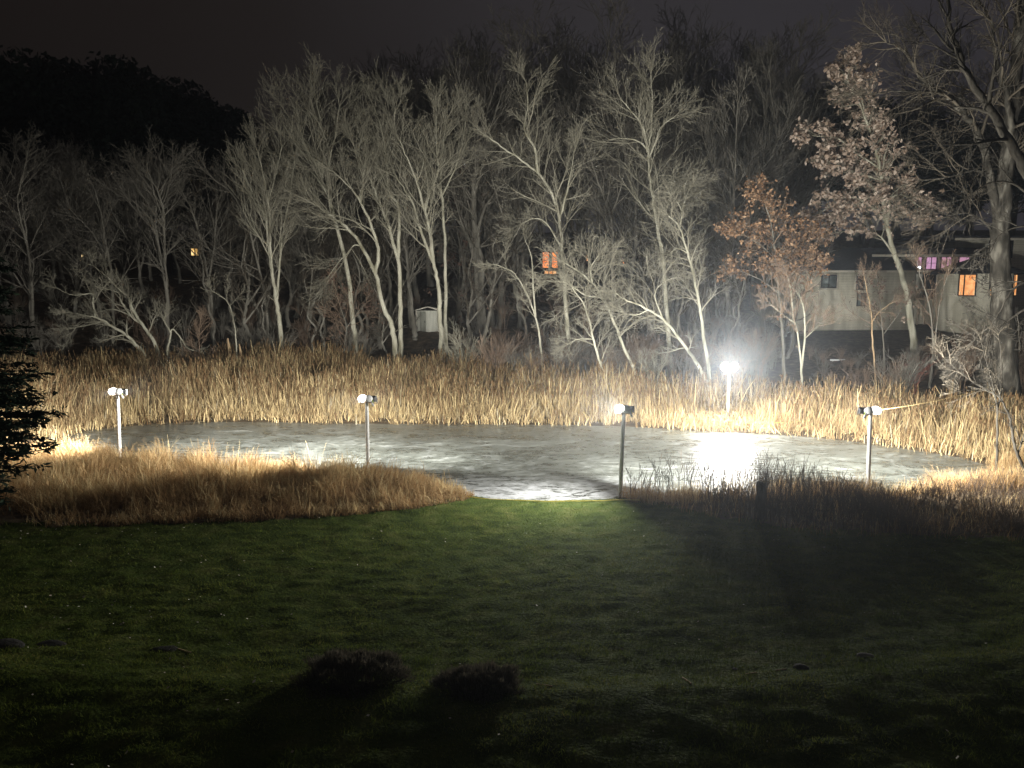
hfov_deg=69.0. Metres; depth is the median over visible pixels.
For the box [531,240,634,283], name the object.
house
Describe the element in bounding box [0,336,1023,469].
cattail reeds
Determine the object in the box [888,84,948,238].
bare tree
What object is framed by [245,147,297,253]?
bare tree
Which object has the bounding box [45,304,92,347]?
bare shrub
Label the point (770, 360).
bare shrub
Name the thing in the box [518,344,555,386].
bare shrub
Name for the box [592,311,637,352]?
bare shrub
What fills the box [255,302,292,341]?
bare shrub
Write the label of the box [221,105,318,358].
bare tree
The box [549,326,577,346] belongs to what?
bare shrub
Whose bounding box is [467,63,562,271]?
bare tree
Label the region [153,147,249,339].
bare tree
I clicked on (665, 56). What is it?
bare tree
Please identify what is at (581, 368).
bare shrub
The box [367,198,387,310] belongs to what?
pole sapling
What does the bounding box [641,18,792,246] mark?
bare tree
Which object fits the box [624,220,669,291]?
pole sapling
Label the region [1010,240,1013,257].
window
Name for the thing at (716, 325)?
bare shrub
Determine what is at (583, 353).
bare shrub
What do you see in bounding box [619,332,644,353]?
bare shrub
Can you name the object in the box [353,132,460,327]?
bare tree
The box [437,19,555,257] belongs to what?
bare tree
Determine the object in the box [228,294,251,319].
bare shrub
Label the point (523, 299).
bare shrub
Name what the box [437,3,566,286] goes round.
bare tree
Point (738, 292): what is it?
pole sapling
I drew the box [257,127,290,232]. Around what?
bare tree
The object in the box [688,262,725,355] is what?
pole sapling
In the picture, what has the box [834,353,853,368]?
bare shrub
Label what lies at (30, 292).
bare tree
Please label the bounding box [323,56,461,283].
bare tree
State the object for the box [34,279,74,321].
bare shrub
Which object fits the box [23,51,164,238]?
evergreen tree
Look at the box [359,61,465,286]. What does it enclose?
bare tree
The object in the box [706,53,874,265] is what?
bare tree
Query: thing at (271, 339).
bare shrub
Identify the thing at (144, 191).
bare tree
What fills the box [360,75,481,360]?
bare tree
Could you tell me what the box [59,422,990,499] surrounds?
pond
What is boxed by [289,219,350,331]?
pole sapling
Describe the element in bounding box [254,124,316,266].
bare tree
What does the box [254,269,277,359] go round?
pole sapling
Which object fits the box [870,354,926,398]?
bare shrub
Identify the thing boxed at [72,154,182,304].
bare tree
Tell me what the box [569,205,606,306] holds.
pole sapling
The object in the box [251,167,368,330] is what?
bare tree
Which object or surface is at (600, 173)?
bare tree
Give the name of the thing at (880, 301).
oak sapling
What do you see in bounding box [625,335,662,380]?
bare shrub
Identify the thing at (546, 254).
window
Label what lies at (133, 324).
bare shrub
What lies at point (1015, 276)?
window
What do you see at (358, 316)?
pole sapling
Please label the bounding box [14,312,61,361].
bare shrub
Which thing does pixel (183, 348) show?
bare shrub
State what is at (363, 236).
pole sapling
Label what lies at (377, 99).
bare tree
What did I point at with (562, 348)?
bare shrub
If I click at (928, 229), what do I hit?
evergreen tree
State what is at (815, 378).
bare shrub
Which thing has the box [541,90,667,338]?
bare tree
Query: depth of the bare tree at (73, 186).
52.75 m
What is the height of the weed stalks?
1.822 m
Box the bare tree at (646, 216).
[602,121,705,312]
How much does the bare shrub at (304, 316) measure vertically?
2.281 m
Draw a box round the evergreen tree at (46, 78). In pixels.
[0,44,172,247]
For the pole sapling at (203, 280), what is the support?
on the ground at (858, 342)
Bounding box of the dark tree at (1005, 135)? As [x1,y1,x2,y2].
[844,0,1023,378]
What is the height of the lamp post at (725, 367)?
2.895 m
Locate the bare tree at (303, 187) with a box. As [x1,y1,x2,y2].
[254,108,408,361]
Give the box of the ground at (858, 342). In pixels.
[0,230,1023,767]
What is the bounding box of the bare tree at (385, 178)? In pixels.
[337,108,449,310]
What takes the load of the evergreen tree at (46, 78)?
on the ground at (858, 342)
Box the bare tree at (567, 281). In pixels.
[549,264,623,373]
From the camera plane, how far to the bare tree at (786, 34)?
83.08 m
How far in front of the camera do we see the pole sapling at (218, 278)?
56.99 m
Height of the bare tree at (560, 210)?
18.714 m
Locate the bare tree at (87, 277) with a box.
[43,161,123,284]
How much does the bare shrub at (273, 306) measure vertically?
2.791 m
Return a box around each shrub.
[0,292,28,347]
[0,324,23,360]
[3,286,38,321]
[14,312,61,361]
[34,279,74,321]
[37,322,78,361]
[40,317,74,343]
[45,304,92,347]
[69,299,116,345]
[80,294,103,314]
[90,334,112,359]
[97,293,126,318]
[114,342,150,360]
[120,310,143,336]
[128,281,159,319]
[128,297,184,341]
[134,317,171,359]
[148,285,178,320]
[165,301,207,338]
[168,336,202,362]
[198,286,222,317]
[209,309,236,338]
[215,318,262,355]
[218,336,239,354]
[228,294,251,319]
[229,290,261,338]
[253,321,306,358]
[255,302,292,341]
[260,290,286,324]
[285,329,318,356]
[287,301,313,322]
[287,646,416,699]
[289,317,322,353]
[325,321,347,350]
[336,326,371,358]
[337,293,359,321]
[342,324,371,354]
[351,329,379,363]
[369,319,387,348]
[385,307,397,328]
[406,290,430,309]
[428,659,525,704]
[438,318,491,376]
[450,332,476,350]
[457,306,476,324]
[469,330,530,380]
[470,314,494,346]
[473,342,509,366]
[476,329,522,373]
[488,318,509,346]
[489,331,525,363]
[492,288,518,329]
[502,340,546,378]
[505,282,544,324]
[505,348,552,381]
[509,330,544,366]
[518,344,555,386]
[531,318,566,369]
[532,314,553,345]
[539,335,564,371]
[539,339,582,380]
[539,342,579,372]
[542,291,562,322]
[544,325,603,382]
[546,358,576,378]
[547,333,592,383]
[548,335,584,376]
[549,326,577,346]
[560,336,599,380]
[561,323,597,355]
[570,334,596,378]
[574,307,595,327]
[575,295,605,337]
[578,340,612,374]
[580,344,629,377]
[589,342,614,374]
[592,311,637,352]
[594,342,630,382]
[605,343,650,375]
[605,350,638,376]
[606,347,638,377]
[609,341,648,378]
[616,284,638,318]
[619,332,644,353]
[620,325,670,375]
[621,359,649,374]
[624,333,662,358]
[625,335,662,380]
[627,344,672,394]
[633,317,662,352]
[633,333,664,366]
[635,287,676,326]
[648,336,687,378]
[657,299,687,321]
[662,314,681,342]
[663,350,699,387]
[677,334,722,378]
[678,329,714,374]
[683,310,733,348]
[690,332,736,372]
[690,345,717,383]
[699,323,745,379]
[704,309,732,339]
[708,315,733,337]
[712,311,751,344]
[713,343,755,387]
[714,340,754,389]
[724,342,760,369]
[726,337,758,363]
[728,328,780,379]
[738,327,763,343]
[739,326,784,381]
[739,341,779,386]
[748,330,780,370]
[750,300,794,339]
[754,348,786,380]
[756,330,790,368]
[805,341,817,359]
[807,348,827,363]
[809,373,821,388]
[815,356,835,379]
[816,368,838,389]
[818,348,838,365]
[828,378,840,395]
[833,375,851,391]
[834,344,846,358]
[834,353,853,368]
[840,364,872,391]
[847,354,859,369]
[850,351,870,368]
[865,358,910,398]
[870,346,882,360]
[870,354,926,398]
[885,346,943,402]
[904,355,937,393]
[907,343,923,363]
[910,347,930,360]
[918,340,930,355]
[919,333,990,392]
[928,367,942,381]
[930,356,969,394]
[949,311,988,345]
[960,329,990,370]
[963,344,992,383]
[967,321,1023,381]
[969,305,1023,343]
[973,351,1023,388]
[987,350,1023,396]
[1015,320,1023,348]
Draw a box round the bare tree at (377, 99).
[321,58,437,289]
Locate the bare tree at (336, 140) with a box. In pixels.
[280,73,407,269]
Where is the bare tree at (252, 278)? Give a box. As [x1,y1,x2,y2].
[217,170,275,285]
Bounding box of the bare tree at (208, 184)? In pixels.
[181,154,238,226]
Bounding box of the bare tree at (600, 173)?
[552,82,660,305]
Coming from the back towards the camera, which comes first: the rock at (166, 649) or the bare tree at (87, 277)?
the bare tree at (87, 277)
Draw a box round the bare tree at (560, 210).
[461,47,610,378]
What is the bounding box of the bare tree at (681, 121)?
[653,30,845,336]
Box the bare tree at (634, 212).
[561,40,692,324]
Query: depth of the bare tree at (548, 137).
85.00 m
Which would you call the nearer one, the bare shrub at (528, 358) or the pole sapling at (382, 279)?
the bare shrub at (528, 358)
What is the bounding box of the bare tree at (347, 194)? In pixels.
[267,90,421,321]
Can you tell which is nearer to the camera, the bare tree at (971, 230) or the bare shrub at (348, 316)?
the bare shrub at (348, 316)
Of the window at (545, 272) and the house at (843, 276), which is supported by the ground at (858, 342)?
the house at (843, 276)
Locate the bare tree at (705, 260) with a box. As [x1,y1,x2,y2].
[634,75,768,281]
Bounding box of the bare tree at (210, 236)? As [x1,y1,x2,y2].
[188,193,233,298]
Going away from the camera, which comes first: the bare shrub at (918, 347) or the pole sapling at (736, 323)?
the bare shrub at (918, 347)
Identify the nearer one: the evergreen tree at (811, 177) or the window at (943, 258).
the window at (943, 258)
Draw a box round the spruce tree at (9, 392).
[0,249,70,511]
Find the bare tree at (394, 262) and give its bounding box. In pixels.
[337,100,439,268]
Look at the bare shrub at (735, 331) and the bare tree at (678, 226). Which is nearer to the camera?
the bare tree at (678, 226)
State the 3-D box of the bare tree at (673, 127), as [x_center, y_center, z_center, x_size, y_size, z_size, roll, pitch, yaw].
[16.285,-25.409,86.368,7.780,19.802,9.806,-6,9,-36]
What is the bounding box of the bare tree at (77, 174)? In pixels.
[44,140,101,246]
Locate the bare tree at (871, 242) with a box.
[830,90,940,246]
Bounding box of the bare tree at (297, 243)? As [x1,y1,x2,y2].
[273,163,322,304]
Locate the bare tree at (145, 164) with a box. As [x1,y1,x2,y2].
[123,154,165,257]
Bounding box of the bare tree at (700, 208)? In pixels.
[654,105,764,333]
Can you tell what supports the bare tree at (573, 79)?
on the ground at (858, 342)
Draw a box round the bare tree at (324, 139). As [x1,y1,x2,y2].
[233,42,383,363]
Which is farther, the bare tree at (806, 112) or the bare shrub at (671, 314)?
the bare tree at (806, 112)
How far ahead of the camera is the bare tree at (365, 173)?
89.53 m
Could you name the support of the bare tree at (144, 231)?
on the ground at (858, 342)
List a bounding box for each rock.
[0,638,24,649]
[35,640,66,645]
[150,645,177,652]
[793,663,809,669]
[857,653,873,656]
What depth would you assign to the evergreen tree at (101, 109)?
76.09 m
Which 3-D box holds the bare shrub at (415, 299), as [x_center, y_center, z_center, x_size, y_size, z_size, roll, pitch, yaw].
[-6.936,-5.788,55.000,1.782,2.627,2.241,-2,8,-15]
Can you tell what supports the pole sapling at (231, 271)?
on the ground at (858, 342)
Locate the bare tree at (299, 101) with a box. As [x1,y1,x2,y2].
[277,54,355,220]
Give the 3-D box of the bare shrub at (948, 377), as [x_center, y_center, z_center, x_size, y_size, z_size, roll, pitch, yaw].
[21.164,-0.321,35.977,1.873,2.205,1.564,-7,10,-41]
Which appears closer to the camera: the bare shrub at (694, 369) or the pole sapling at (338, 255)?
the bare shrub at (694, 369)
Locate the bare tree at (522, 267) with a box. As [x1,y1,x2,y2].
[453,101,557,304]
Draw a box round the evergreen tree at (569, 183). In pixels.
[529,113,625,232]
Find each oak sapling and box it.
[311,260,388,363]
[849,260,929,369]
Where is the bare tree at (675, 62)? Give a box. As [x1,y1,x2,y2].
[578,34,720,293]
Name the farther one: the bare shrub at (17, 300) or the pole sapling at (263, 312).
the bare shrub at (17, 300)
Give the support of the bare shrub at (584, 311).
on the ground at (858, 342)
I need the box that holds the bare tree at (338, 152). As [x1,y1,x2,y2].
[305,99,388,305]
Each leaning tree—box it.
[38,265,146,359]
[71,243,174,359]
[152,299,209,361]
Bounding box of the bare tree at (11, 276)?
[0,162,32,303]
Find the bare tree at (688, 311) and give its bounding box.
[625,92,744,325]
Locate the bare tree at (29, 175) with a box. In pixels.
[4,129,55,263]
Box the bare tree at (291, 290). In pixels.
[233,192,336,327]
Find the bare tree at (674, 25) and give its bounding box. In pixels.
[653,1,755,231]
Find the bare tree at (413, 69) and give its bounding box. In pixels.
[382,45,457,262]
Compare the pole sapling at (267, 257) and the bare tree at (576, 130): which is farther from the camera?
the bare tree at (576, 130)
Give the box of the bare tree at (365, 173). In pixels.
[348,84,416,238]
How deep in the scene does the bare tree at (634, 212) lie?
52.45 m
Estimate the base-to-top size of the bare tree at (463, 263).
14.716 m
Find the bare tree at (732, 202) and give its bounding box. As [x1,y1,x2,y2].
[656,59,845,344]
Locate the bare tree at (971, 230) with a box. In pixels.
[945,80,1023,234]
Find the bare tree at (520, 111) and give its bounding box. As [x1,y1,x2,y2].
[453,72,559,302]
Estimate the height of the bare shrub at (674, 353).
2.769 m
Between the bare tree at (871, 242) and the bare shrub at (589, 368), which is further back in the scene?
the bare tree at (871, 242)
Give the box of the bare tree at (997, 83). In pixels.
[980,68,1023,220]
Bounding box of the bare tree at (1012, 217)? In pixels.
[975,65,1023,234]
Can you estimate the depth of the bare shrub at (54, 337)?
45.38 m
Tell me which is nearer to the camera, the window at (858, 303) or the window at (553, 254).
the window at (858, 303)
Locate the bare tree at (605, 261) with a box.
[521,224,644,385]
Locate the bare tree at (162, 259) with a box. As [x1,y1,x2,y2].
[89,125,202,356]
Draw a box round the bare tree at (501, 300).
[472,121,571,329]
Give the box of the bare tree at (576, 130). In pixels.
[542,61,611,234]
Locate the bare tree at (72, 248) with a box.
[24,142,126,307]
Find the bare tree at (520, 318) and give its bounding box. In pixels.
[459,113,546,329]
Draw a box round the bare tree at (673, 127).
[631,72,690,250]
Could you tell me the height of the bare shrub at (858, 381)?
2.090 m
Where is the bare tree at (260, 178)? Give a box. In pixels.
[224,137,290,284]
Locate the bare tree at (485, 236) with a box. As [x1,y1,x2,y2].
[435,103,559,326]
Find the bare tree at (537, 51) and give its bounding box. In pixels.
[513,15,585,236]
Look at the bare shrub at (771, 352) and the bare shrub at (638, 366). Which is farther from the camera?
the bare shrub at (771, 352)
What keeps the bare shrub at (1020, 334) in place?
on the ground at (858, 342)
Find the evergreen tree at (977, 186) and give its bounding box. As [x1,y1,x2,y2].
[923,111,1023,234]
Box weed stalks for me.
[618,447,1023,539]
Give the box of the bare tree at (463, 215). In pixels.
[422,144,503,305]
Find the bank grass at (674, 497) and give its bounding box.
[616,451,1023,540]
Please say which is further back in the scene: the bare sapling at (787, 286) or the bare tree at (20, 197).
the bare tree at (20, 197)
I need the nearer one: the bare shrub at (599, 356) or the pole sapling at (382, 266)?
the bare shrub at (599, 356)
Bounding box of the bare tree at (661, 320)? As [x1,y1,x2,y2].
[580,238,707,391]
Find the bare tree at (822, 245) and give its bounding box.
[790,73,881,246]
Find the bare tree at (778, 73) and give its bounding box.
[721,21,843,290]
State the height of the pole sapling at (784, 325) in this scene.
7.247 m
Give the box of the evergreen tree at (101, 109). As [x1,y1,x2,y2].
[48,72,258,244]
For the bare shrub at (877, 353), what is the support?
on the ground at (858, 342)
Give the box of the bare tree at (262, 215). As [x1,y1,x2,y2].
[245,167,280,259]
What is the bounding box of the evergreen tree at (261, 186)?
[224,144,304,229]
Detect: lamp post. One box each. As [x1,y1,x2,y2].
[108,388,126,455]
[358,395,376,469]
[614,404,634,497]
[720,362,738,415]
[857,406,880,491]
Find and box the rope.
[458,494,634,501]
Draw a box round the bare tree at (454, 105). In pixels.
[406,80,495,367]
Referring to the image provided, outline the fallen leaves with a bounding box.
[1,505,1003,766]
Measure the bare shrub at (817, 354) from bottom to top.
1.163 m
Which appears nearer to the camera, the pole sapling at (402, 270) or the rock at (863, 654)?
the rock at (863, 654)
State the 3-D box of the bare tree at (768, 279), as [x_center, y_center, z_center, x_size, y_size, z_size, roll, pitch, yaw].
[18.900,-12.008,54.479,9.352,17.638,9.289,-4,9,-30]
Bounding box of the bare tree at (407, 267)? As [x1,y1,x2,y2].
[371,158,438,339]
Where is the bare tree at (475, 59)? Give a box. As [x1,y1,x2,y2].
[416,32,522,285]
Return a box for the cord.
[881,394,963,409]
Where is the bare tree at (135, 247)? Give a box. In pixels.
[84,160,163,313]
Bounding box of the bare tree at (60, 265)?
[19,130,95,279]
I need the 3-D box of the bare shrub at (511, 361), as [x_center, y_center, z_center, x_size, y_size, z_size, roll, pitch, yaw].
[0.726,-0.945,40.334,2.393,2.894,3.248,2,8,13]
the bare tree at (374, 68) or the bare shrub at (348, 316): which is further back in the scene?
the bare tree at (374, 68)
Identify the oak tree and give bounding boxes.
[409,166,498,325]
[710,172,834,381]
[789,39,946,357]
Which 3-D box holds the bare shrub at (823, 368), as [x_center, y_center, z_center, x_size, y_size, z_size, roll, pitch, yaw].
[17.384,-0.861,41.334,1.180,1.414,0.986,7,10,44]
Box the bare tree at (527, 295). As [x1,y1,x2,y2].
[472,211,553,376]
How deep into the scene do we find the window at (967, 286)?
56.87 m
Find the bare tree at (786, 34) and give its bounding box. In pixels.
[714,26,815,244]
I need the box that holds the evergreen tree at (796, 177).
[719,95,823,220]
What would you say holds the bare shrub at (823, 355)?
on the ground at (858, 342)
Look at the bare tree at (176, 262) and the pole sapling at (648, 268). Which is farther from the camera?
the bare tree at (176, 262)
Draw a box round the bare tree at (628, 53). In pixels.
[541,16,662,238]
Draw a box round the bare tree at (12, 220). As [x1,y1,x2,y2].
[0,191,33,241]
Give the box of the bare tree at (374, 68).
[340,50,420,245]
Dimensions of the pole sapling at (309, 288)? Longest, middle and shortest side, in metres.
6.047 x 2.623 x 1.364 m
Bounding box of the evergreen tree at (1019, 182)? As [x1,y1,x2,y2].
[959,109,1023,234]
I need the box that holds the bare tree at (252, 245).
[177,144,286,352]
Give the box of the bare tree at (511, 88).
[463,37,549,252]
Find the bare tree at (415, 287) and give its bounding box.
[349,102,476,311]
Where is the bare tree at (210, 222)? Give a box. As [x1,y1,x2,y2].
[197,209,266,327]
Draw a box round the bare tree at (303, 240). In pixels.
[241,150,363,322]
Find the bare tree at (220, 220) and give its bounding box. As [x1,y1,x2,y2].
[199,187,248,284]
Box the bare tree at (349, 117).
[308,65,387,240]
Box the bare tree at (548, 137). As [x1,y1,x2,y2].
[514,97,561,244]
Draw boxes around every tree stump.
[227,338,231,358]
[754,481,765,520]
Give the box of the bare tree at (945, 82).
[879,19,998,236]
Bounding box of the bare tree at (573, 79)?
[541,47,663,292]
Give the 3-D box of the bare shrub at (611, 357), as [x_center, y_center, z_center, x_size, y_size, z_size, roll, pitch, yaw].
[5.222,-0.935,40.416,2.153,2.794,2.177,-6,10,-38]
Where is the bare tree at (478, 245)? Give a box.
[388,38,562,333]
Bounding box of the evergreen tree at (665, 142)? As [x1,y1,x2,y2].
[616,102,700,220]
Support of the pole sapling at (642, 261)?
on the ground at (858, 342)
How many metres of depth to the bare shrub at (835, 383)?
37.69 m
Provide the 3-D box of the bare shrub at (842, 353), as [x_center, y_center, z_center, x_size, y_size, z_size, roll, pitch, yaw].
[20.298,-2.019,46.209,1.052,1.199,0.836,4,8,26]
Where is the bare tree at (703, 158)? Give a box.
[642,95,764,271]
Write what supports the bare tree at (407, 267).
on the ground at (858, 342)
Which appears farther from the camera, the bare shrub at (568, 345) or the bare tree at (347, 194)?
the bare tree at (347, 194)
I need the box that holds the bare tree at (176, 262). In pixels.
[140,169,187,283]
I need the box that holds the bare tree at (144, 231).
[99,147,177,280]
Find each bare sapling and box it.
[173,305,217,367]
[752,258,842,393]
[838,254,910,390]
[905,240,962,387]
[926,316,1013,476]
[967,367,1023,472]
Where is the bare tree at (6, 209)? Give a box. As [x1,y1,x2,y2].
[0,171,25,247]
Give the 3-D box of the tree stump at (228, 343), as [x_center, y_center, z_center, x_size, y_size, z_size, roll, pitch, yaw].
[-16.082,-1.254,42.703,0.364,2.758,0.212,0,8,0]
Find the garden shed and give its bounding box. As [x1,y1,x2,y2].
[414,306,443,331]
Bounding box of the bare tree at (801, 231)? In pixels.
[764,56,847,246]
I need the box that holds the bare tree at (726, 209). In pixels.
[675,109,792,334]
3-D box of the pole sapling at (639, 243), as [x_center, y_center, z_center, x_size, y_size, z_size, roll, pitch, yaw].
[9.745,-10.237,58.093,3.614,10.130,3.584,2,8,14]
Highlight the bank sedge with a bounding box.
[0,429,474,527]
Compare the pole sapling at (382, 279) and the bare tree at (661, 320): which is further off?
the pole sapling at (382, 279)
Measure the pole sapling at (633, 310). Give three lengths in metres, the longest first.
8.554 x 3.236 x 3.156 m
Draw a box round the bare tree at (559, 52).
[498,0,645,285]
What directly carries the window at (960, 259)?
in the house at (843, 276)
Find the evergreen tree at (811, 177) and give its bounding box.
[777,88,836,230]
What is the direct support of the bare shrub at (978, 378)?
on the ground at (858, 342)
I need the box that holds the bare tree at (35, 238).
[0,136,75,287]
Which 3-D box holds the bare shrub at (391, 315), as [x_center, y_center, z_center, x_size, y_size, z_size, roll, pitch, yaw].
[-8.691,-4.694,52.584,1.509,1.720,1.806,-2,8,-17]
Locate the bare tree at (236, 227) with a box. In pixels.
[209,194,251,293]
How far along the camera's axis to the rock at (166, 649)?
10.95 m
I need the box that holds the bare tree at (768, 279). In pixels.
[697,98,815,336]
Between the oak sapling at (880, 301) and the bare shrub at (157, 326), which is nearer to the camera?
the oak sapling at (880, 301)
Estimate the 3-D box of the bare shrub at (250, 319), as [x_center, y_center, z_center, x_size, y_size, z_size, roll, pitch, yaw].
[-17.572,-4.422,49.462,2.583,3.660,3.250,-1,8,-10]
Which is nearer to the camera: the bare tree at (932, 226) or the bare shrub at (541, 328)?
the bare shrub at (541, 328)
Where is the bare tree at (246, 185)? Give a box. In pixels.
[235,155,258,232]
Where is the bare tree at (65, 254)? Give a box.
[12,188,121,323]
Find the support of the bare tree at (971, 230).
on the ground at (858, 342)
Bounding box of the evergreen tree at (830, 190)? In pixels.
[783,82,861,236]
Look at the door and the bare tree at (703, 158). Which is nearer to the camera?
the door
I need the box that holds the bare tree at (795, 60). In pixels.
[702,1,848,314]
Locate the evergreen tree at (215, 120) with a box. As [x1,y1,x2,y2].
[144,91,237,237]
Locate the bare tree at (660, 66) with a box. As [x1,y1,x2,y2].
[599,15,732,278]
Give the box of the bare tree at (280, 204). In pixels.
[258,157,313,282]
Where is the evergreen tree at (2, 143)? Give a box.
[0,71,19,181]
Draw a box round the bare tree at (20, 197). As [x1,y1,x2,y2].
[0,156,51,262]
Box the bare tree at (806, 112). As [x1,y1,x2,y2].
[720,79,831,259]
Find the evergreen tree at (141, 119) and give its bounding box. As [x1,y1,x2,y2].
[42,77,261,244]
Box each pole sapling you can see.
[178,165,233,307]
[184,235,229,352]
[206,225,252,335]
[217,202,245,321]
[225,201,272,347]
[225,216,302,354]
[232,251,250,309]
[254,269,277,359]
[257,188,305,324]
[284,182,320,317]
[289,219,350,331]
[292,261,329,363]
[293,249,322,330]
[293,257,339,352]
[311,194,375,329]
[312,230,355,344]
[318,237,378,351]
[338,228,381,348]
[342,204,390,312]
[344,209,390,326]
[350,253,386,347]
[352,153,394,312]
[357,222,392,323]
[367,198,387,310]
[371,281,412,362]
[372,231,402,326]
[374,225,411,311]
[378,207,413,315]
[443,206,479,322]
[449,221,521,359]
[456,243,494,321]
[467,185,544,352]
[488,235,531,344]
[495,211,522,313]
[557,252,590,330]
[565,221,611,323]
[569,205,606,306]
[600,196,667,352]
[610,207,643,312]
[614,246,636,325]
[622,196,652,312]
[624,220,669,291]
[634,221,722,354]
[640,172,692,328]
[641,237,672,327]
[642,217,664,324]
[653,241,685,333]
[655,195,693,317]
[663,226,709,347]
[668,209,705,340]
[673,211,722,349]
[677,254,701,332]
[686,219,745,335]
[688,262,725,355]
[706,269,725,335]
[711,234,753,351]
[727,253,758,356]
[754,210,813,333]
[779,256,817,357]
[785,240,841,358]
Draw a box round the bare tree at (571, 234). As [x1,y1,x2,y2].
[529,53,592,239]
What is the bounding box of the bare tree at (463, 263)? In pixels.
[419,106,510,324]
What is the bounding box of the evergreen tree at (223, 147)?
[159,128,279,226]
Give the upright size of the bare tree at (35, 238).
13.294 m
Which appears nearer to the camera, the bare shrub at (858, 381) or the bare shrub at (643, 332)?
the bare shrub at (858, 381)
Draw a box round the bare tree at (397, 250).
[329,57,427,360]
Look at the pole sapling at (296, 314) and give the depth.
56.39 m
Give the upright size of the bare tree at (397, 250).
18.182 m
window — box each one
[190,248,198,255]
[542,252,549,267]
[544,270,556,274]
[551,252,557,267]
[819,273,838,289]
[854,274,866,291]
[856,293,866,305]
[915,257,922,269]
[922,274,935,296]
[925,257,937,269]
[940,257,952,267]
[957,274,977,296]
[958,256,969,261]
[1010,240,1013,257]
[1013,274,1017,295]
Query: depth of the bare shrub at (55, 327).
48.72 m
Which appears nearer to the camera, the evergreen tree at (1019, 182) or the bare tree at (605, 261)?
the bare tree at (605, 261)
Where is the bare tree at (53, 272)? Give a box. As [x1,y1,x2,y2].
[24,146,104,298]
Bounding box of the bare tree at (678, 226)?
[640,166,729,390]
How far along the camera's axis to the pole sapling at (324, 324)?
49.21 m
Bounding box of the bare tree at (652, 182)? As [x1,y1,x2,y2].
[560,27,720,376]
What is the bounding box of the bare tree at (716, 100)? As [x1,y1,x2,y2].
[644,77,739,323]
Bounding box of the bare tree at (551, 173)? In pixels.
[483,94,600,312]
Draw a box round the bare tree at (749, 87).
[682,31,783,242]
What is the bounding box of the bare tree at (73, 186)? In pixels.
[32,139,113,317]
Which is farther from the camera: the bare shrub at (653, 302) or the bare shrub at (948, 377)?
the bare shrub at (653, 302)
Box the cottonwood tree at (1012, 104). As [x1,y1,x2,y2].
[818,0,1023,411]
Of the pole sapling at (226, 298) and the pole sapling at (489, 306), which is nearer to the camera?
the pole sapling at (489, 306)
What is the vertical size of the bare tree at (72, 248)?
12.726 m
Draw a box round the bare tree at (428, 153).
[396,78,469,262]
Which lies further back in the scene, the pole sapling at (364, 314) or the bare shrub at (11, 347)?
the pole sapling at (364, 314)
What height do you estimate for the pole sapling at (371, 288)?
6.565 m
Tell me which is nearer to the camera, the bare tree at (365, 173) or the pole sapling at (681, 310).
the pole sapling at (681, 310)
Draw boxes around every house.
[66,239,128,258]
[169,236,238,275]
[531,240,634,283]
[749,235,1023,333]
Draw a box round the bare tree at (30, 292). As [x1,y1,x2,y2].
[0,121,76,349]
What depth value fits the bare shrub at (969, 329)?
46.15 m
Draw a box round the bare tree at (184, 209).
[148,152,230,235]
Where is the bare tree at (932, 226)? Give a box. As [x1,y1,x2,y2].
[911,52,1007,234]
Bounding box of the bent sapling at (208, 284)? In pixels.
[200,272,251,362]
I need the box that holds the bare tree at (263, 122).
[245,98,357,309]
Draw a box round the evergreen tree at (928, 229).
[912,110,967,235]
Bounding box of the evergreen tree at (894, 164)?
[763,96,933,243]
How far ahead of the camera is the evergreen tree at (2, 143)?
78.93 m
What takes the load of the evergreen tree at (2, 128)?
on the ground at (858, 342)
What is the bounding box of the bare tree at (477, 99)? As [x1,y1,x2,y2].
[438,46,501,261]
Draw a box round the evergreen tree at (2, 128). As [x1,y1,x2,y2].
[0,58,90,245]
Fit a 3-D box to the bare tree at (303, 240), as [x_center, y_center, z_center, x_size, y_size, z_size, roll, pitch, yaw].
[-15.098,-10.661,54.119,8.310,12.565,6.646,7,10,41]
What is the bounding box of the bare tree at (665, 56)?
[581,28,706,312]
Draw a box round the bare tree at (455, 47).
[396,34,466,244]
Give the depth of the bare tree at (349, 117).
83.80 m
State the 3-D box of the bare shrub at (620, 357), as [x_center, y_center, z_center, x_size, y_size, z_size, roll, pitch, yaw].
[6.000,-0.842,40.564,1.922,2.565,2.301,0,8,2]
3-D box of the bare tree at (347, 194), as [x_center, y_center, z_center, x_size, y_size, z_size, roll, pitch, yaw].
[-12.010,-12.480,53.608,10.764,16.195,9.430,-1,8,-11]
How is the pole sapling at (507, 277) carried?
on the ground at (858, 342)
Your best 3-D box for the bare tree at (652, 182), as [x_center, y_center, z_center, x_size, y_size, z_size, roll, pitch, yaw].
[7.408,-9.963,43.273,9.285,19.941,5.923,2,8,13]
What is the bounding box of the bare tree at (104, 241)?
[48,154,155,343]
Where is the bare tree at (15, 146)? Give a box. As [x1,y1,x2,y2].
[0,128,47,323]
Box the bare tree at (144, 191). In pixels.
[108,150,187,265]
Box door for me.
[420,311,425,330]
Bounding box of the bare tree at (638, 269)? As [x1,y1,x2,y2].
[579,84,689,312]
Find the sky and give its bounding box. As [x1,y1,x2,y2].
[0,0,1023,232]
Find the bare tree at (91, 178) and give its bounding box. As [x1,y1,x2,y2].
[52,139,130,253]
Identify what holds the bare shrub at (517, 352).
on the ground at (858, 342)
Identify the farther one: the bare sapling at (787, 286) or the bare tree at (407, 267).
the bare tree at (407, 267)
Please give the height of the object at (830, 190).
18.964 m
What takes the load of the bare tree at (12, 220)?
on the ground at (858, 342)
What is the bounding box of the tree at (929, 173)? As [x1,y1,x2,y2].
[866,110,970,244]

